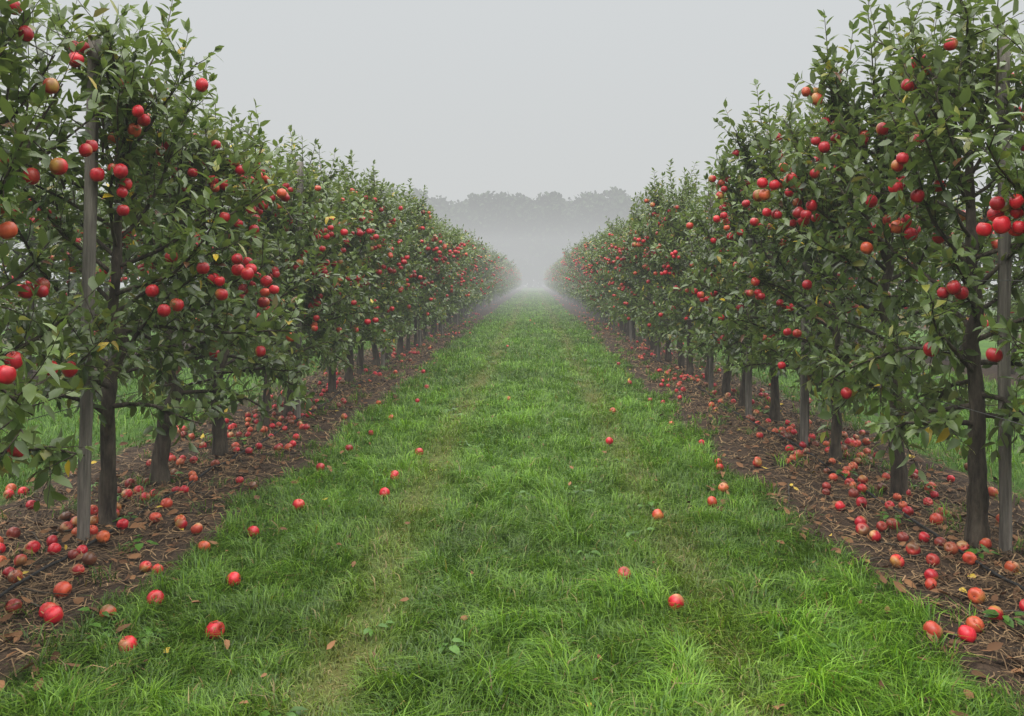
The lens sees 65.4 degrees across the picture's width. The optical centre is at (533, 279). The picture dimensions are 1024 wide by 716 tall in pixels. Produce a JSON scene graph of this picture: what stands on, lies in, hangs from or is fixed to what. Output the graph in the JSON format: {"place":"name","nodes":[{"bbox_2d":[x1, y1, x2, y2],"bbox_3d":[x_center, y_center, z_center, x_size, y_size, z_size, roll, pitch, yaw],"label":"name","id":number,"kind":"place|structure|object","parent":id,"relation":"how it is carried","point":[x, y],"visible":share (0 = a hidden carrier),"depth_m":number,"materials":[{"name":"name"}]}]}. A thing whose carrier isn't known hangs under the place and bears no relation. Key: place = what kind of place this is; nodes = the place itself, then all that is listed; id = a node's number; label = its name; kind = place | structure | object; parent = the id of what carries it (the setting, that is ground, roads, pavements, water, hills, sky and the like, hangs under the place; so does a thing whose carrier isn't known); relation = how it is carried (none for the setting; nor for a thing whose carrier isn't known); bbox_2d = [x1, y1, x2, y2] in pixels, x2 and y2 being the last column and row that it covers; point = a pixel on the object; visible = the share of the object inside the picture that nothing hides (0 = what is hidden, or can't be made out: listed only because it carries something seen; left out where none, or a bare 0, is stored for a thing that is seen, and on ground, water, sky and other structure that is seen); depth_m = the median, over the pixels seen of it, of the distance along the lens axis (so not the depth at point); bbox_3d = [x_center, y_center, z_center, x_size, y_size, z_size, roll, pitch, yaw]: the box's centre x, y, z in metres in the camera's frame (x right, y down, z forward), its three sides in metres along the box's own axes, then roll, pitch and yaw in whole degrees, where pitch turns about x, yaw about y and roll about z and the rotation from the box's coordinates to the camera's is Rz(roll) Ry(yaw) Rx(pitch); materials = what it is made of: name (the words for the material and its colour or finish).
{"place":"outdoors","nodes":[
{"label":"outdoors","id":0,"kind":"place"},
{"bbox_2d":[0,291,1023,715],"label":"grass","id":1,"kind":"structure","parent":0,"point":[864,667],"depth_m":3.79,"materials":[{"name":"plant"}]},
{"bbox_2d":[0,280,1023,715],"bbox_3d":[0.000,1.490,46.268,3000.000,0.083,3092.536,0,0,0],"label":"ground","id":2,"kind":"structure","parent":0,"point":[986,666],"depth_m":5.15,"materials":[{"name":"soil"}]},
{"bbox_2d":[0,192,49,355],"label":"apple tree","id":3,"kind":"object","parent":2,"relation":"on","point":[12,294],"visible":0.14,"depth_m":11.15,"materials":[{"name":"green plant"}]},
{"bbox_2d":[1,182,105,375],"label":"apple tree","id":4,"kind":"object","parent":2,"relation":"on","point":[24,259],"visible":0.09,"depth_m":12.15,"materials":[{"name":"green plant"}]},
{"bbox_2d":[0,0,115,515],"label":"apple tree","id":5,"kind":"object","parent":2,"relation":"on","point":[23,148],"visible":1,"depth_m":3.62,"materials":[{"name":"green plant"}]},
{"bbox_2d":[0,315,80,423],"bbox_3d":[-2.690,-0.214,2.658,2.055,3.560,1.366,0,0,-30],"label":"branch","id":6,"kind":"object","parent":5,"relation":"attached to","point":[8,377],"visible":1,"depth_m":2.87,"materials":[{"name":"green plant"}]},
{"bbox_2d":[1,165,148,356],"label":"apple tree","id":7,"kind":"object","parent":2,"relation":"on","point":[108,279],"visible":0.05,"depth_m":13.39,"materials":[{"name":"green plant"}]},
{"bbox_2d":[76,35,100,542],"bbox_3d":[-2.497,0.118,4.466,0.072,2.966,0.076,1,0,0],"label":"trellis post","id":8,"kind":"object","parent":2,"relation":"on","point":[86,399],"visible":0.64,"depth_m":4.44,"materials":[{"name":"wood"}]},
{"bbox_2d":[0,22,395,427],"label":"trellis wire","id":9,"kind":"object","parent":8,"relation":"attached to","point":[128,282],"visible":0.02,"depth_m":4.63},
{"bbox_2d":[43,191,156,329],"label":"apple tree","id":10,"kind":"object","parent":2,"relation":"on","point":[126,285],"visible":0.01,"depth_m":14.59,"materials":[{"name":"green plant"}]},
{"bbox_2d":[96,207,166,342],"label":"apple tree","id":11,"kind":"object","parent":2,"relation":"on","point":[139,289],"depth_m":15.87,"materials":[{"name":"green plant"}]},
{"bbox_2d":[0,0,307,528],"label":"apple tree","id":12,"kind":"object","parent":2,"relation":"on","point":[124,106],"visible":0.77,"depth_m":4.62,"materials":[{"name":"green plant"}]},
{"bbox_2d":[17,55,312,486],"bbox_3d":[-2.518,-0.049,5.624,2.251,3.228,1.702,0,0,17],"label":"apple tree","id":13,"kind":"object","parent":2,"relation":"on","point":[172,364],"visible":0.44,"depth_m":5.65,"materials":[{"name":"green plant"}]},
{"bbox_2d":[93,80,355,455],"bbox_3d":[-2.672,-0.005,6.647,1.976,3.132,1.503,0,0,-35],"label":"apple tree","id":14,"kind":"object","parent":2,"relation":"on","point":[245,361],"visible":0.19,"depth_m":6.63,"materials":[{"name":"green plant"}]},
{"bbox_2d":[0,293,509,597],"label":"irrigation hose","id":15,"kind":"object","parent":2,"relation":"on","point":[10,588],"visible":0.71,"depth_m":5.06,"materials":[{"name":"plastic"}]},
{"bbox_2d":[184,137,378,426],"bbox_3d":[-2.608,0.037,7.883,1.872,3.041,1.302,0,0,35],"label":"apple tree","id":16,"kind":"object","parent":2,"relation":"on","point":[313,231],"visible":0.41,"depth_m":7.80,"materials":[{"name":"green plant"}]},
{"bbox_2d":[294,162,303,419],"bbox_3d":[-2.449,0.187,8.300,0.075,2.826,0.077,1,0,0],"label":"trellis post","id":17,"kind":"object","parent":2,"relation":"on","point":[297,412],"visible":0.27,"depth_m":8.27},
{"bbox_2d":[213,125,386,401],"bbox_3d":[-2.828,-0.145,9.422,2.014,3.422,2.126,0,0,-23],"label":"apple tree","id":18,"kind":"object","parent":2,"relation":"on","point":[318,333],"visible":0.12,"depth_m":9.34,"materials":[{"name":"green plant"}]},
{"bbox_2d":[228,132,379,415],"bbox_3d":[-2.654,0.001,8.645,1.946,3.124,1.550,0,0,-10],"label":"apple tree","id":19,"kind":"object","parent":2,"relation":"on","point":[342,271],"visible":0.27,"depth_m":8.55,"materials":[{"name":"green plant"}]},
{"bbox_2d":[280,168,410,392],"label":"apple tree","id":20,"kind":"object","parent":2,"relation":"on","point":[364,337],"visible":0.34,"depth_m":10.30,"materials":[{"name":"green plant"}]},
{"bbox_2d":[293,150,408,382],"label":"apple tree","id":21,"kind":"object","parent":2,"relation":"on","point":[349,376],"visible":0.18,"depth_m":11.30,"materials":[{"name":"green plant"}]},
{"bbox_2d":[380,260,384,366],"bbox_3d":[-2.469,0.147,13.007,0.075,2.907,0.075,0,0,0],"label":"trellis post","id":22,"kind":"object","parent":2,"relation":"on","point":[383,359],"visible":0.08,"depth_m":12.98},
{"bbox_2d":[343,167,428,374],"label":"apple tree","id":23,"kind":"object","parent":2,"relation":"on","point":[398,269],"visible":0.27,"depth_m":12.39,"materials":[{"name":"green plant"}]},
{"bbox_2d":[354,202,422,366],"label":"apple tree","id":24,"kind":"object","parent":2,"relation":"on","point":[376,357],"visible":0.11,"depth_m":13.46,"materials":[{"name":"green plant"}]},
{"bbox_2d":[360,182,441,359],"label":"apple tree","id":25,"kind":"object","parent":2,"relation":"on","point":[420,238],"visible":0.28,"depth_m":14.43,"materials":[{"name":"green plant"}]},
{"bbox_2d":[418,292,420,347],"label":"trellis post","id":26,"kind":"object","parent":2,"relation":"on","point":[419,337],"visible":0.16,"depth_m":17.17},
{"bbox_2d":[380,178,462,355],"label":"apple tree","id":27,"kind":"object","parent":2,"relation":"on","point":[434,306],"visible":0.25,"depth_m":15.42,"materials":[{"name":"green plant"}]},
{"bbox_2d":[393,200,463,350],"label":"apple tree","id":28,"kind":"object","parent":2,"relation":"on","point":[408,347],"visible":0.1,"depth_m":16.56,"materials":[{"name":"green plant"}]},
{"bbox_2d":[394,207,462,341],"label":"apple tree","id":29,"kind":"object","parent":2,"relation":"on","point":[451,301],"visible":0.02,"depth_m":18.39,"materials":[{"name":"green plant"}]},
{"bbox_2d":[404,198,454,345],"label":"apple tree","id":30,"kind":"object","parent":2,"relation":"on","point":[441,276],"visible":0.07,"depth_m":17.46,"materials":[{"name":"green plant"}]},
{"bbox_2d":[411,203,467,339],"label":"apple tree","id":31,"kind":"object","parent":2,"relation":"on","point":[448,307],"visible":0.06,"depth_m":19.62,"materials":[{"name":"green plant"}]},
{"bbox_2d":[426,223,474,331],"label":"apple tree","id":32,"kind":"object","parent":2,"relation":"on","point":[460,303],"visible":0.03,"depth_m":22.70,"materials":[{"name":"green plant"}]},
{"bbox_2d":[433,257,469,333],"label":"apple tree","id":33,"kind":"object","parent":2,"relation":"on","point":[465,295],"visible":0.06,"depth_m":21.69,"materials":[{"name":"green plant"}]},
{"bbox_2d":[430,214,473,335],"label":"apple tree","id":34,"kind":"object","parent":2,"relation":"on","point":[460,255],"visible":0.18,"depth_m":20.58,"materials":[{"name":"green plant"}]},
{"bbox_2d":[439,219,479,328],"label":"apple tree","id":35,"kind":"object","parent":2,"relation":"on","point":[465,269],"visible":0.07,"depth_m":23.75,"materials":[{"name":"green plant"}]},
{"bbox_2d":[435,219,483,323],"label":"apple tree","id":36,"kind":"object","parent":2,"relation":"on","point":[467,266],"visible":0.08,"depth_m":25.56,"materials":[{"name":"green plant"}]},
{"bbox_2d":[445,230,482,325],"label":"apple tree","id":37,"kind":"object","parent":2,"relation":"on","point":[464,305],"visible":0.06,"depth_m":24.56,"materials":[{"name":"green plant"}]},
{"bbox_2d":[453,231,483,322],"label":"apple tree","id":38,"kind":"object","parent":2,"relation":"on","point":[454,315],"visible":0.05,"depth_m":26.60,"materials":[{"name":"green plant"}]},
{"bbox_2d":[456,224,480,321],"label":"apple tree","id":39,"kind":"object","parent":2,"relation":"on","point":[470,262],"visible":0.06,"depth_m":27.73,"materials":[{"name":"green plant"}]},
{"bbox_2d":[459,233,495,319],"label":"apple tree","id":40,"kind":"object","parent":2,"relation":"on","point":[477,284],"visible":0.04,"depth_m":28.84,"materials":[{"name":"green plant"}]},
{"bbox_2d":[463,237,493,315],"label":"apple tree","id":41,"kind":"object","parent":2,"relation":"on","point":[489,277],"visible":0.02,"depth_m":31.18,"materials":[{"name":"green plant"}]},
{"bbox_2d":[464,236,495,317],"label":"apple tree","id":42,"kind":"object","parent":2,"relation":"on","point":[480,269],"visible":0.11,"depth_m":29.72,"materials":[{"name":"green plant"}]},
{"bbox_2d":[466,239,496,315],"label":"apple tree","id":43,"kind":"object","parent":2,"relation":"on","point":[479,258],"visible":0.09,"depth_m":31.79,"materials":[{"name":"green plant"}]},
{"bbox_2d":[471,248,494,311],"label":"apple tree","id":44,"kind":"object","parent":2,"relation":"on","point":[490,288],"visible":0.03,"depth_m":34.07,"materials":[{"name":"green plant"}]},
{"bbox_2d":[473,241,492,312],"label":"apple tree","id":45,"kind":"object","parent":2,"relation":"on","point":[479,282],"visible":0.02,"depth_m":34.93,"materials":[{"name":"green plant"}]},
{"bbox_2d":[469,229,499,314],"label":"apple tree","id":46,"kind":"object","parent":2,"relation":"on","point":[490,262],"visible":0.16,"depth_m":32.98,"materials":[{"name":"green plant"}]},
{"bbox_2d":[478,250,501,309],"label":"apple tree","id":47,"kind":"object","parent":2,"relation":"on","point":[497,279],"visible":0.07,"depth_m":37.85,"materials":[{"name":"green plant"}]},
{"bbox_2d":[487,245,505,284],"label":"apple tree","id":48,"kind":"object","parent":2,"relation":"on","point":[497,259],"visible":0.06,"depth_m":46.27,"materials":[{"name":"green plant"}]},
{"bbox_2d":[488,245,507,303],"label":"apple tree","id":49,"kind":"object","parent":2,"relation":"on","point":[498,268],"visible":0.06,"depth_m":47.24,"materials":[{"name":"green plant"}]},
{"bbox_2d":[499,252,513,298],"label":"apple tree","id":50,"kind":"object","parent":2,"relation":"on","point":[508,279],"visible":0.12,"depth_m":61.52,"materials":[{"name":"green plant"}]},
{"bbox_2d":[0,294,1023,654],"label":"fallen apples","id":51,"kind":"object","parent":2,"relation":"on","point":[970,628],"visible":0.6,"depth_m":4.74,"materials":[{"name":"red plant"}]},
{"bbox_2d":[0,308,1023,715],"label":"fallen leaves","id":52,"kind":"object","parent":2,"relation":"on","point":[16,634],"depth_m":4.91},
{"bbox_2d":[383,186,714,286],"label":"distant woodland","id":53,"kind":"object","parent":2,"relation":"on","point":[530,236],"visible":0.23,"depth_m":150.25,"materials":[{"name":"grey plant"}]},
{"bbox_2d":[77,350,1023,715],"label":"weeds","id":54,"kind":"object","parent":2,"relation":"on","point":[299,710],"visible":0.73,"depth_m":3.75,"materials":[{"name":"green plant"}]},
{"bbox_2d":[557,239,578,306],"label":"apple tree","id":55,"kind":"object","parent":2,"relation":"on","point":[568,253],"visible":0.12,"depth_m":43.05,"materials":[{"name":"green plant"}]},
{"bbox_2d":[563,240,587,306],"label":"apple tree","id":56,"kind":"object","parent":2,"relation":"on","point":[570,265],"visible":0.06,"depth_m":36.98,"materials":[{"name":"green plant"}]},
{"bbox_2d":[564,242,593,309],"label":"apple tree","id":57,"kind":"object","parent":2,"relation":"on","point":[572,263],"visible":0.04,"depth_m":35.78,"materials":[{"name":"green plant"}]},
{"bbox_2d":[568,233,593,311],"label":"apple tree","id":58,"kind":"object","parent":2,"relation":"on","point":[575,252],"visible":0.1,"depth_m":34.72,"materials":[{"name":"green plant"}]},
{"bbox_2d":[568,231,594,315],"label":"apple tree","id":59,"kind":"object","parent":2,"relation":"on","point":[577,246],"visible":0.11,"depth_m":31.74,"materials":[{"name":"green plant"}]},
{"bbox_2d":[565,234,597,316],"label":"apple tree","id":60,"kind":"object","parent":2,"relation":"on","point":[596,314],"visible":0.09,"depth_m":30.80,"materials":[{"name":"green plant"}]},
{"bbox_2d":[571,252,593,312],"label":"apple tree","id":61,"kind":"object","parent":2,"relation":"on","point":[576,284],"visible":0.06,"depth_m":32.97,"materials":[{"name":"green plant"}]},
{"bbox_2d":[568,238,599,318],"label":"apple tree","id":62,"kind":"object","parent":2,"relation":"on","point":[589,280],"visible":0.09,"depth_m":29.85,"materials":[{"name":"green plant"}]},
{"bbox_2d":[573,226,607,320],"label":"apple tree","id":63,"kind":"object","parent":2,"relation":"on","point":[587,244],"visible":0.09,"depth_m":27.72,"materials":[{"name":"green plant"}]},
{"bbox_2d":[578,238,602,319],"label":"apple tree","id":64,"kind":"object","parent":2,"relation":"on","point":[583,266],"visible":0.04,"depth_m":28.72,"materials":[{"name":"green plant"}]},
{"bbox_2d":[575,236,607,322],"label":"apple tree","id":65,"kind":"object","parent":2,"relation":"on","point":[590,277],"visible":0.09,"depth_m":26.63,"materials":[{"name":"green plant"}]},
{"bbox_2d":[578,230,615,325],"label":"apple tree","id":66,"kind":"object","parent":2,"relation":"on","point":[592,280],"visible":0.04,"depth_m":24.77,"materials":[{"name":"green plant"}]},
{"bbox_2d":[582,247,611,324],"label":"apple tree","id":67,"kind":"object","parent":2,"relation":"on","point":[591,284],"visible":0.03,"depth_m":25.61,"materials":[{"name":"green plant"}]},
{"bbox_2d":[579,219,621,327],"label":"apple tree","id":68,"kind":"object","parent":2,"relation":"on","point":[594,267],"visible":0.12,"depth_m":23.58,"materials":[{"name":"green plant"}]},
{"bbox_2d":[585,231,626,331],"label":"apple tree","id":69,"kind":"object","parent":2,"relation":"on","point":[621,325],"visible":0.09,"depth_m":22.61,"materials":[{"name":"green plant"}]},
{"bbox_2d":[588,221,626,333],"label":"apple tree","id":70,"kind":"object","parent":2,"relation":"on","point":[603,310],"visible":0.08,"depth_m":21.58,"materials":[{"name":"green plant"}]},
{"bbox_2d":[588,205,645,339],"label":"apple tree","id":71,"kind":"object","parent":2,"relation":"on","point":[610,228],"visible":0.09,"depth_m":19.53,"materials":[{"name":"green plant"}]},
{"bbox_2d":[595,215,639,335],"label":"apple tree","id":72,"kind":"object","parent":2,"relation":"on","point":[615,299],"visible":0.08,"depth_m":20.53,"materials":[{"name":"green plant"}]},
{"bbox_2d":[602,202,644,342],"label":"apple tree","id":73,"kind":"object","parent":2,"relation":"on","point":[620,269],"visible":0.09,"depth_m":18.50,"materials":[{"name":"green plant"}]},
{"bbox_2d":[629,223,631,342],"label":"trellis post","id":74,"kind":"object","parent":2,"relation":"on","point":[630,331],"visible":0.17,"depth_m":18.48,"materials":[{"name":"grey wood"}]},
{"bbox_2d":[601,199,680,350],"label":"apple tree","id":75,"kind":"object","parent":2,"relation":"on","point":[620,310],"visible":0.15,"depth_m":16.53,"materials":[{"name":"green plant"}]},
{"bbox_2d":[610,215,672,345],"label":"apple tree","id":76,"kind":"object","parent":2,"relation":"on","point":[647,339],"visible":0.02,"depth_m":17.48,"materials":[{"name":"green plant"}]},
{"bbox_2d":[608,208,701,353],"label":"apple tree","id":77,"kind":"object","parent":2,"relation":"on","point":[626,284],"visible":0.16,"depth_m":15.41,"materials":[{"name":"green plant"}]},
{"bbox_2d":[657,220,660,360],"bbox_3d":[2.257,0.117,14.396,0.072,2.966,0.076,0,0,0],"label":"trellis post","id":78,"kind":"object","parent":2,"relation":"on","point":[658,352],"visible":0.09,"depth_m":14.37,"materials":[{"name":"grey wood"}]},
{"bbox_2d":[612,181,706,361],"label":"apple tree","id":79,"kind":"object","parent":2,"relation":"on","point":[635,251],"visible":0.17,"depth_m":14.45,"materials":[{"name":"green plant"}]},
{"bbox_2d":[627,158,707,367],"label":"apple tree","id":80,"kind":"object","parent":2,"relation":"on","point":[654,205],"visible":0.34,"depth_m":13.19,"materials":[{"name":"green plant"}]},
{"bbox_2d":[636,167,725,374],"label":"apple tree","id":81,"kind":"object","parent":2,"relation":"on","point":[675,228],"visible":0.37,"depth_m":12.24,"materials":[{"name":"green plant"}]},
{"bbox_2d":[650,191,741,383],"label":"apple tree","id":82,"kind":"object","parent":2,"relation":"on","point":[670,266],"visible":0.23,"depth_m":11.20,"materials":[{"name":"green plant"}]},
{"bbox_2d":[708,180,713,391],"bbox_3d":[2.317,0.147,10.407,0.073,2.907,0.075,0,0,0],"label":"trellis post","id":83,"kind":"object","parent":2,"relation":"on","point":[711,375],"visible":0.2,"depth_m":10.38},
{"bbox_2d":[670,184,800,394],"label":"apple tree","id":84,"kind":"object","parent":2,"relation":"on","point":[726,387],"visible":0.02,"depth_m":10.14,"materials":[{"name":"green plant"}]},
{"bbox_2d":[677,155,800,407],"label":"apple tree","id":85,"kind":"object","parent":2,"relation":"on","point":[709,333],"visible":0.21,"depth_m":9.16,"materials":[{"name":"green plant"}]},
{"bbox_2d":[745,167,754,415],"bbox_3d":[2.298,0.187,8.450,0.075,2.826,0.077,1,0,0],"label":"trellis post","id":86,"kind":"object","parent":2,"relation":"on","point":[748,392],"visible":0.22,"depth_m":8.42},
{"bbox_2d":[668,79,876,421],"bbox_3d":[2.519,-0.283,8.343,2.124,3.706,1.705,0,0,17],"label":"apple tree","id":87,"kind":"object","parent":2,"relation":"on","point":[725,174],"visible":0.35,"depth_m":8.22,"materials":[{"name":"green plant"}]},
{"bbox_2d":[562,298,1023,590],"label":"irrigation hose","id":88,"kind":"object","parent":2,"relation":"on","point":[960,551],"visible":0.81,"depth_m":5.19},
{"bbox_2d":[800,139,809,447],"bbox_3d":[2.371,0.187,6.950,0.075,2.826,0.077,1,0,0],"label":"trellis post","id":89,"kind":"object","parent":2,"relation":"on","point":[804,412],"visible":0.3,"depth_m":6.92,"materials":[{"name":"wood"}]},
{"bbox_2d":[707,107,928,438],"bbox_3d":[2.518,0.001,7.413,1.841,3.124,1.352,0,0,1],"label":"apple tree","id":90,"kind":"object","parent":2,"relation":"on","point":[778,244],"visible":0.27,"depth_m":7.33,"materials":[{"name":"green plant"}]},
{"bbox_2d":[640,20,1023,425],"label":"trellis wire","id":91,"kind":"object","parent":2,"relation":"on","point":[942,281],"visible":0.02,"depth_m":4.29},
{"bbox_2d":[711,68,963,461],"bbox_3d":[2.483,-0.075,6.438,1.920,3.276,1.744,0,0,-29],"label":"apple tree","id":92,"kind":"object","parent":2,"relation":"on","point":[765,278],"visible":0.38,"depth_m":6.37,"materials":[{"name":"green plant"}]},
{"bbox_2d":[840,215,902,342],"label":"apple tree","id":93,"kind":"object","parent":2,"relation":"on","point":[856,280],"visible":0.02,"depth_m":17.58,"materials":[{"name":"green plant"}]},
{"bbox_2d":[748,0,1014,498],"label":"apple tree","id":94,"kind":"object","parent":2,"relation":"on","point":[840,96],"visible":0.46,"depth_m":5.34,"materials":[{"name":"green plant"}]},
{"bbox_2d":[845,215,929,325],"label":"apple tree","id":95,"kind":"object","parent":2,"relation":"on","point":[894,269],"visible":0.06,"depth_m":16.38,"materials":[{"name":"green plant"}]},
{"bbox_2d":[802,0,1023,548],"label":"apple tree","id":96,"kind":"object","parent":2,"relation":"on","point":[946,89],"visible":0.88,"depth_m":4.37,"materials":[{"name":"green plant"}]},
{"bbox_2d":[869,192,989,357],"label":"apple tree","id":97,"kind":"object","parent":2,"relation":"on","point":[920,317],"visible":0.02,"depth_m":14.82,"materials":[{"name":"green plant"}]},
{"bbox_2d":[895,190,1019,357],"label":"apple tree","id":98,"kind":"object","parent":2,"relation":"on","point":[937,279],"visible":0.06,"depth_m":13.71,"materials":[{"name":"green plant"}]},
{"bbox_2d":[949,10,1023,463],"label":"apple tree","id":99,"kind":"object","parent":2,"relation":"on","point":[998,212],"visible":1,"depth_m":3.24,"materials":[{"name":"green plant"}]},
{"bbox_2d":[959,183,1023,373],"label":"apple tree","id":100,"kind":"object","parent":2,"relation":"on","point":[1021,289],"visible":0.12,"depth_m":12.30,"materials":[{"name":"green plant"}]},
{"bbox_2d":[997,37,1012,554],"bbox_3d":[2.546,0.147,4.307,0.073,2.907,0.075,0,0,0],"label":"trellis post","id":101,"kind":"object","parent":2,"relation":"on","point":[1005,453],"visible":0.56,"depth_m":4.28,"materials":[{"name":"grey wood"}]},
{"bbox_2d":[1010,219,1023,315],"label":"apple tree","id":102,"kind":"object","parent":2,"relation":"on","point":[1016,302],"visible":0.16,"depth_m":11.24,"materials":[{"name":"green plant"}]},
{"bbox_2d":[0,0,1023,279],"label":"sky","id":103,"kind":"structure","parent":0,"point":[458,99],"materials":[{"name":"grey"}]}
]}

